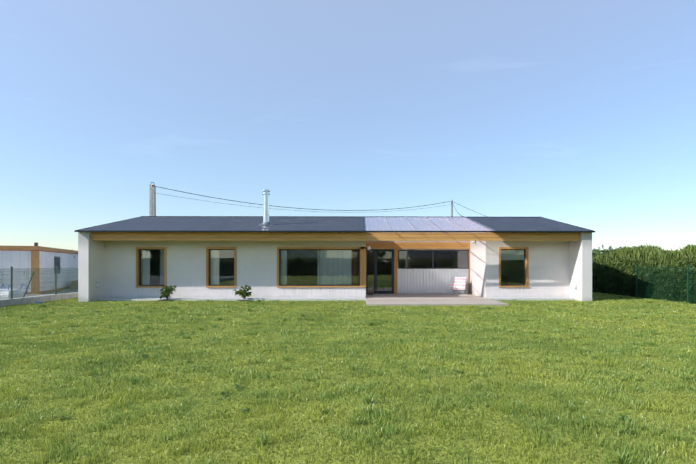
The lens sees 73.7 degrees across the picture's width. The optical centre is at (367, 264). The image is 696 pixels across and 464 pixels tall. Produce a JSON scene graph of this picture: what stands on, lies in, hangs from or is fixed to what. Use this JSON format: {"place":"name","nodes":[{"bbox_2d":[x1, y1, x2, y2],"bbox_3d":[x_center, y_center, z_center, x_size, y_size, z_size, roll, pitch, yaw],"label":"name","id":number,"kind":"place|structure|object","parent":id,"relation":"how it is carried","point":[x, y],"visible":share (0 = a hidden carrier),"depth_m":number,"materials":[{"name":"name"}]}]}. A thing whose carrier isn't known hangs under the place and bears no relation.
{"place":"outdoors","nodes":[
{"label":"outdoors","id":0,"kind":"place"},
{"bbox_2d":[3,289,23,298],"bbox_3d":[-14.925,1.276,19.153,0.850,0.570,0.850,0,0,-1],"label":"bag","id":1,"kind":"object","parent":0,"point":[7,292],"visible":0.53,"depth_m":18.85,"materials":[{"name":"white plastic"}]},
{"bbox_2d":[24,256,74,275],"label":"cabin windows","id":2,"kind":"structure","parent":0,"point":[56,260],"depth_m":27.94,"materials":[{"name":"grey glass"}]},
{"bbox_2d":[23,288,76,296],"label":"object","id":3,"kind":"structure","parent":0,"point":[59,292],"depth_m":26.05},
{"bbox_2d":[0,245,77,293],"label":"neighboring building trim","id":4,"kind":"structure","parent":3,"relation":"on","point":[35,259],"depth_m":24.54,"materials":[{"name":"brown wood"}]},
{"bbox_2d":[0,250,77,291],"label":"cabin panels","id":5,"kind":"object","parent":4,"relation":"attached to","point":[21,260],"visible":0.42,"depth_m":25.11,"materials":[{"name":"white metal"}]},
{"bbox_2d":[7,250,73,253],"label":"roof fascia","id":6,"kind":"structure","parent":5,"relation":"attached to","point":[36,250],"depth_m":24.50,"materials":[{"name":"brown wood"}]},
{"bbox_2d":[0,292,695,463],"bbox_3d":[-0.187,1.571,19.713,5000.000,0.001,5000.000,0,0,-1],"label":"lawn","id":7,"kind":"structure","parent":0,"point":[233,456],"depth_m":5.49,"materials":[{"name":"plant"}]},
{"bbox_2d":[0,292,77,306],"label":"boundary wall","id":8,"kind":"structure","parent":7,"relation":"on","point":[21,300],"depth_m":19.18,"materials":[{"name":"concrete"}]},
{"bbox_2d":[11,266,56,298],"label":"fence posts","id":9,"kind":"object","parent":8,"relation":"on","point":[30,281],"visible":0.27,"depth_m":18.69,"materials":[{"name":"green"}]},
{"bbox_2d":[0,268,77,298],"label":"fence","id":10,"kind":"object","parent":9,"relation":"attached to","point":[16,271],"visible":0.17,"depth_m":19.17,"materials":[{"name":"green"}]},
{"bbox_2d":[159,285,176,300],"bbox_3d":[-8.704,1.238,20.210,0.708,0.671,0.590,0,0,-1],"label":"shrub","id":11,"kind":"object","parent":7,"relation":"on","point":[164,293],"depth_m":20.17,"materials":[{"name":"green plant"}]},
{"bbox_2d":[233,285,251,298],"bbox_3d":[-5.477,1.227,20.271,0.889,0.696,0.707,0,0,-1],"label":"shrub","id":12,"kind":"object","parent":7,"relation":"on","point":[245,293],"depth_m":20.26,"materials":[{"name":"green plant"}]},
{"bbox_2d":[150,186,452,216],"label":"utility poles","id":13,"kind":"object","parent":7,"relation":"on","point":[153,195],"visible":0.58,"depth_m":32.41,"materials":[{"name":"concrete"}]},
{"bbox_2d":[150,182,487,216],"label":"overhead cables","id":14,"kind":"object","parent":13,"relation":"attached to","point":[303,208],"visible":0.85,"depth_m":38.91,"materials":[{"name":"black plastic"}]},
{"bbox_2d":[78,232,591,301],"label":"house walls","id":15,"kind":"structure","parent":7,"relation":"on","point":[559,268],"depth_m":20.86,"materials":[{"name":"white paint"}]},
{"bbox_2d":[141,250,350,284],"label":"curtains","id":16,"kind":"object","parent":15,"relation":"attached to","point":[327,263],"depth_m":21.23,"materials":[{"name":"white fabric"}]},
{"bbox_2d":[136,247,528,286],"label":"window linings","id":17,"kind":"object","parent":15,"relation":"attached to","point":[363,266],"depth_m":20.86,"materials":[{"name":"brown wood"}]},
{"bbox_2d":[139,249,524,285],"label":"window sashes","id":18,"kind":"object","parent":17,"relation":"attached to","point":[280,267],"depth_m":21.01,"materials":[{"name":"brown wood"}]},
{"bbox_2d":[141,250,523,284],"bbox_3d":[-1.561,0.125,21.064,17.390,1.567,0.001,0,0,-1],"label":"window glass","id":19,"kind":"object","parent":17,"relation":"in","point":[223,264],"visible":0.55,"depth_m":21.05,"materials":[{"name":"clear glass"}]},
{"bbox_2d":[91,232,579,240],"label":"glulam beam","id":20,"kind":"structure","parent":15,"relation":"attached to","point":[169,236],"depth_m":19.89,"materials":[{"name":"brown wood"}]},
{"bbox_2d":[81,217,591,232],"bbox_3d":[-1.387,-1.986,25.447,21.860,1.266,11.740,0,0,-1],"label":"roof slate","id":21,"kind":"object","parent":15,"relation":"on","point":[308,223],"visible":0.32,"depth_m":22.00,"materials":[{"name":"grey stone"}]},
{"bbox_2d":[258,222,273,225],"bbox_3d":[-4.744,-1.886,21.625,0.660,0.186,0.650,0,0,-1],"label":"chimney flashing","id":22,"kind":"object","parent":21,"relation":"on","point":[265,223],"visible":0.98,"depth_m":21.48,"materials":[{"name":"grey metal"}]},
{"bbox_2d":[262,189,269,224],"bbox_3d":[-4.744,-2.639,21.650,0.380,1.760,0.380,0,0,-1],"label":"chimney flue","id":23,"kind":"object","parent":21,"relation":"on","point":[266,193],"visible":0.96,"depth_m":21.53,"materials":[{"name":"silver metal"}]},
{"bbox_2d":[75,216,594,232],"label":"roof trim","id":24,"kind":"structure","parent":21,"relation":"attached to","point":[80,230],"depth_m":19.59,"materials":[{"name":"grey metal"}]},
{"bbox_2d":[363,217,493,230],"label":"roof edge trim","id":25,"kind":"structure","parent":21,"relation":"on","point":[365,230],"depth_m":22.19,"materials":[{"name":"grey metal"}]},
{"bbox_2d":[160,250,523,284],"bbox_3d":[-1.179,0.386,22.705,17.100,2.230,3.190,0,0,-1],"label":"interior blind","id":26,"kind":"object","parent":15,"relation":"attached to","point":[506,265],"depth_m":21.68,"materials":[{"name":"fabric"}]},
{"bbox_2d":[366,249,468,293],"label":"porch door frames","id":27,"kind":"structure","parent":15,"relation":"attached to","point":[375,269],"depth_m":23.93,"materials":[{"name":"black metal"}]},
{"bbox_2d":[367,251,467,292],"bbox_3d":[2.576,0.371,23.992,5.205,2.200,0.001,0,0,-1],"label":"porch glass","id":28,"kind":"object","parent":27,"relation":"in","point":[409,264],"visible":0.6,"depth_m":23.98,"materials":[{"name":"clear glass"}]},
{"bbox_2d":[366,242,469,248],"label":"beam","id":29,"kind":"structure","parent":15,"relation":"attached to","point":[409,245],"depth_m":23.93,"materials":[{"name":"brown wood"}]},
{"bbox_2d":[365,217,492,230],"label":"translucent roof panels","id":30,"kind":"object","parent":15,"relation":"on","point":[381,223],"visible":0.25,"depth_m":21.92,"materials":[{"name":"clear plastic"}]},
{"bbox_2d":[385,217,494,230],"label":"sheet glazing bars","id":31,"kind":"object","parent":30,"relation":"on","point":[435,224],"visible":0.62,"depth_m":21.76,"materials":[{"name":"grey metal"}]},
{"bbox_2d":[97,297,575,300],"bbox_3d":[-1.319,1.529,20.608,20.940,0.085,0.600,0,0,-1],"label":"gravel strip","id":32,"kind":"object","parent":7,"relation":"on","point":[329,299],"visible":0.86,"depth_m":20.36,"materials":[{"name":"grey gravel"}]},
{"bbox_2d":[366,294,508,305],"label":"deck terrace","id":33,"kind":"structure","parent":7,"relation":"on","point":[416,299],"depth_m":19.42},
{"bbox_2d":[394,249,469,293],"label":"porch posts","id":34,"kind":"object","parent":33,"relation":"on","point":[395,271],"visible":0.67,"depth_m":23.91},
{"bbox_2d":[398,269,468,293],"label":"porch wall cladding","id":35,"kind":"structure","parent":34,"relation":"attached to","point":[421,281],"depth_m":23.96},
{"bbox_2d":[450,277,466,294],"bbox_3d":[4.559,1.058,23.361,0.663,0.885,0.805,0,0,27],"label":"chair frame","id":36,"kind":"object","parent":33,"relation":"on","point":[457,289],"visible":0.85,"depth_m":23.20,"materials":[{"name":"white metal"}]},
{"bbox_2d":[453,277,465,289],"bbox_3d":[4.570,0.953,23.382,0.609,0.661,0.732,0,0,27],"label":"beach chair fabric","id":37,"kind":"object","parent":36,"relation":"on","point":[459,282],"visible":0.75,"depth_m":23.60,"materials":[{"name":"white fabric"}]},
{"bbox_2d":[592,245,618,250],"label":"buildings","id":38,"kind":"structure","parent":7,"relation":"on","point":[610,247],"depth_m":169.54,"materials":[{"name":"white"}]},
{"bbox_2d":[592,249,679,256],"bbox_3d":[-0.441,0.295,39.627,60.509,3.514,2.455,0,0,-1],"label":"hedge","id":39,"kind":"object","parent":7,"relation":"on","point":[598,252],"depth_m":39.35,"materials":[{"name":"green plant"}]},
{"bbox_2d":[592,243,695,303],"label":"hedge","id":40,"kind":"object","parent":7,"relation":"on","point":[614,272],"visible":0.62,"depth_m":22.18,"materials":[{"name":"green plant"}]},
{"bbox_2d":[636,265,688,302],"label":"fence posts","id":41,"kind":"object","parent":7,"relation":"on","point":[687,282],"visible":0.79,"depth_m":18.45,"materials":[{"name":"green metal"}]},
{"bbox_2d":[639,266,695,303],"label":"fence","id":42,"kind":"object","parent":41,"relation":"attached to","point":[694,269],"visible":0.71,"depth_m":19.89,"materials":[{"name":"green metal"}]},
{"bbox_2d":[0,0,695,250],"label":"sky","id":43,"kind":"structure","parent":0,"point":[580,113],"materials":[{"name":"blue"}]},
{"bbox_2d":[219,250,523,284],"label":"house inner walls","id":44,"kind":"structure","parent":0,"point":[223,255],"depth_m":27.08,"materials":[{"name":"white paint"}]},
{"bbox_2d":[367,287,391,292],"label":"house floor","id":45,"kind":"structure","parent":0,"point":[369,289],"depth_m":28.19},
{"bbox_2d":[352,250,356,284],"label":"interior brick pier","id":46,"kind":"structure","parent":45,"relation":"on","point":[354,252],"depth_m":21.42,"materials":[{"name":"brown brick"}]},
{"bbox_2d":[296,250,504,284],"bbox_3d":[1.784,0.226,23.112,10.641,2.550,2.037,0,0,-3],"label":"interior furniture","id":47,"kind":"object","parent":45,"relation":"on","point":[312,278],"depth_m":22.87,"materials":[{"name":"grey"}]}
]}

